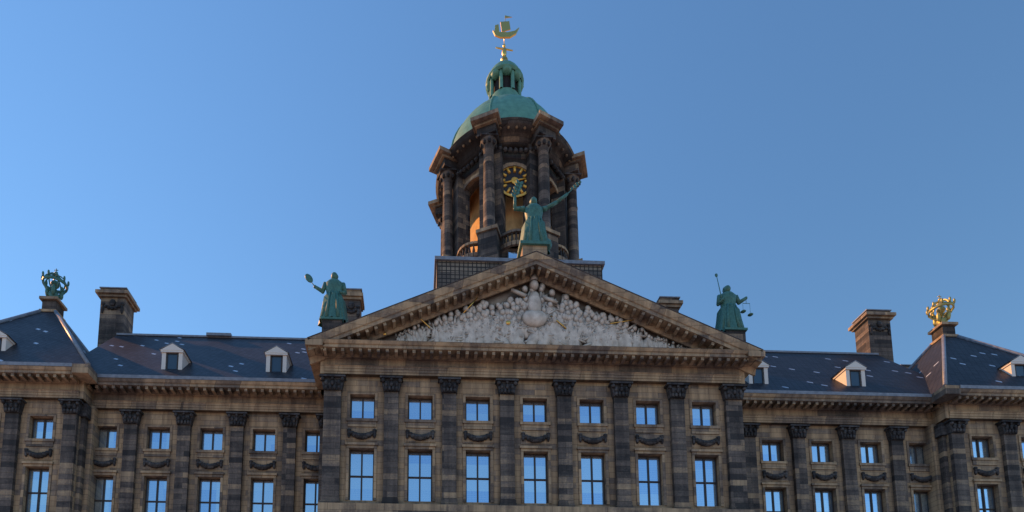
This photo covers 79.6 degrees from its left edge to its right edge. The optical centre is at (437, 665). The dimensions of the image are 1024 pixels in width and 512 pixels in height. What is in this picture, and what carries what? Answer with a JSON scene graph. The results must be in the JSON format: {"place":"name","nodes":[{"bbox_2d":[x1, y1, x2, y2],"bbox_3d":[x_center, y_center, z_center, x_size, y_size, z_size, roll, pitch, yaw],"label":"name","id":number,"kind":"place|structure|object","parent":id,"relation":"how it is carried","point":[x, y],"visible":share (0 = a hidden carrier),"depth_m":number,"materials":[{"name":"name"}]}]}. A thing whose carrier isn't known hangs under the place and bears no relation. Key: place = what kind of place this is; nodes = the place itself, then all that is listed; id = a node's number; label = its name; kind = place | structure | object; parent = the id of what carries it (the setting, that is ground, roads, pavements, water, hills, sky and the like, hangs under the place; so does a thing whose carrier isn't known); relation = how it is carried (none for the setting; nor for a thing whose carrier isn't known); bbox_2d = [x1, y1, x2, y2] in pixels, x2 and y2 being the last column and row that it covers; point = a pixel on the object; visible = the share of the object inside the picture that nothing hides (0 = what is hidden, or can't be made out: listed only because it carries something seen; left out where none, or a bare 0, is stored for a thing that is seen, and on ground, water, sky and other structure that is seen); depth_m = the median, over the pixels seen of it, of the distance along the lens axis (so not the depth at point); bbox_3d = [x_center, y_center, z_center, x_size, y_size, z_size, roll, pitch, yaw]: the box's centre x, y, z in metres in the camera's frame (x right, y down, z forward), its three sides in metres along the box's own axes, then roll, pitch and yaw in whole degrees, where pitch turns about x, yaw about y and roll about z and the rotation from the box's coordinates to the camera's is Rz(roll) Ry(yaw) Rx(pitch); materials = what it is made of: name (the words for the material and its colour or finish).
{"place":"outdoors","nodes":[
{"label":"outdoors","id":0,"kind":"place"},
{"bbox_2d":[0,338,1023,511],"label":"palace facade","id":1,"kind":"structure","parent":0,"point":[951,461],"depth_m":38.08,"materials":[{"name":"brown stone"}]},
{"bbox_2d":[41,268,69,299],"bbox_3d":[-28.628,-28.468,45.573,1.797,2.750,1.856,0,-7,-2],"label":"sculpture","id":2,"kind":"object","parent":1,"relation":"on","point":[55,285],"visible":0.93,"depth_m":45.27,"materials":[{"name":"green metal"}]},
{"bbox_2d":[305,272,348,330],"bbox_3d":[-6.657,-21.381,36.643,2.734,5.096,1.427,0,-7,-2],"label":"prudence statue","id":3,"kind":"object","parent":1,"relation":"on","point":[333,313],"visible":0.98,"depth_m":36.36,"materials":[{"name":"metal"}]},
{"bbox_2d":[451,60,559,174],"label":"dome","id":4,"kind":"structure","parent":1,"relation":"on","point":[504,85],"depth_m":46.49,"materials":[{"name":"green metal"}]},
{"bbox_2d":[493,15,518,60],"bbox_3d":[5.733,-51.950,50.854,2.230,5.450,0.840,0,-7,-2],"label":"weather vane","id":5,"kind":"object","parent":4,"relation":"on","point":[503,33],"visible":0.81,"depth_m":50.91,"materials":[{"name":"gold metal"}]},
{"bbox_2d":[0,250,1023,393],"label":"roof","id":6,"kind":"structure","parent":1,"relation":"on","point":[947,356],"depth_m":43.25,"materials":[{"name":"tile"}]},
{"bbox_2d":[95,287,911,367],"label":"chimneys","id":7,"kind":"object","parent":6,"relation":"on","point":[870,328],"visible":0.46,"depth_m":48.29,"materials":[{"name":"brick"}]},
{"bbox_2d":[0,330,1023,385],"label":"dormer windows","id":8,"kind":"structure","parent":6,"relation":"on","point":[174,356],"depth_m":41.49,"materials":[{"name":"white paint"}]},
{"bbox_2d":[0,374,1023,482],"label":"palace ornaments","id":9,"kind":"object","parent":1,"relation":"attached to","point":[81,408],"visible":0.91,"depth_m":38.37},
{"bbox_2d":[25,397,1023,511],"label":"windows","id":10,"kind":"structure","parent":1,"relation":"in","point":[361,476],"depth_m":36.89,"materials":[{"name":"blue glass"}]},
{"bbox_2d":[308,252,762,375],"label":"pediment cornice","id":11,"kind":"structure","parent":1,"relation":"on","point":[494,286],"depth_m":36.20,"materials":[{"name":"stone"}]},
{"bbox_2d":[383,274,686,347],"bbox_3d":[5.848,-21.018,36.775,20.621,5.199,0.733,0,-7,-2],"label":"pediment relief","id":12,"kind":"object","parent":11,"relation":"attached to","point":[533,316],"visible":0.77,"depth_m":36.62,"materials":[{"name":"stone"}]},
{"bbox_2d":[511,179,580,257],"bbox_3d":[6.752,-27.148,37.666,4.435,6.231,1.601,0,-7,-2],"label":"peace statue","id":13,"kind":"object","parent":1,"relation":"on","point":[533,237],"visible":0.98,"depth_m":37.25,"materials":[{"name":"metal"}]},
{"bbox_2d":[715,273,752,340],"bbox_3d":[18.255,-21.453,37.586,2.434,5.574,1.425,0,-7,-2],"label":"justice statue","id":14,"kind":"object","parent":1,"relation":"on","point":[729,319],"visible":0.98,"depth_m":37.26,"materials":[{"name":"metal"}]},
{"bbox_2d":[926,295,955,326],"bbox_3d":[39.706,-27.966,48.016,1.797,2.750,1.856,0,-7,-2],"label":"sculpture","id":15,"kind":"object","parent":1,"relation":"on","point":[940,315],"visible":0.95,"depth_m":47.74,"materials":[{"name":"gold metal"}]},
{"bbox_2d":[0,0,1023,364],"label":"sky","id":16,"kind":"structure","parent":0,"point":[831,162],"materials":[{"name":"blue"}]},
{"bbox_2d":[428,108,604,288],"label":"palace tower","id":17,"kind":"structure","parent":0,"point":[479,221],"depth_m":44.50,"materials":[{"name":"brown stone"}]},
{"bbox_2d":[503,166,526,198],"bbox_3d":[5.669,-35.552,44.667,2.640,2.640,0.250,0,-7,-2],"label":"tower clock","id":18,"kind":"object","parent":17,"relation":"attached to","point":[512,174],"visible":0.66,"depth_m":44.63,"materials":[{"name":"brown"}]}
]}

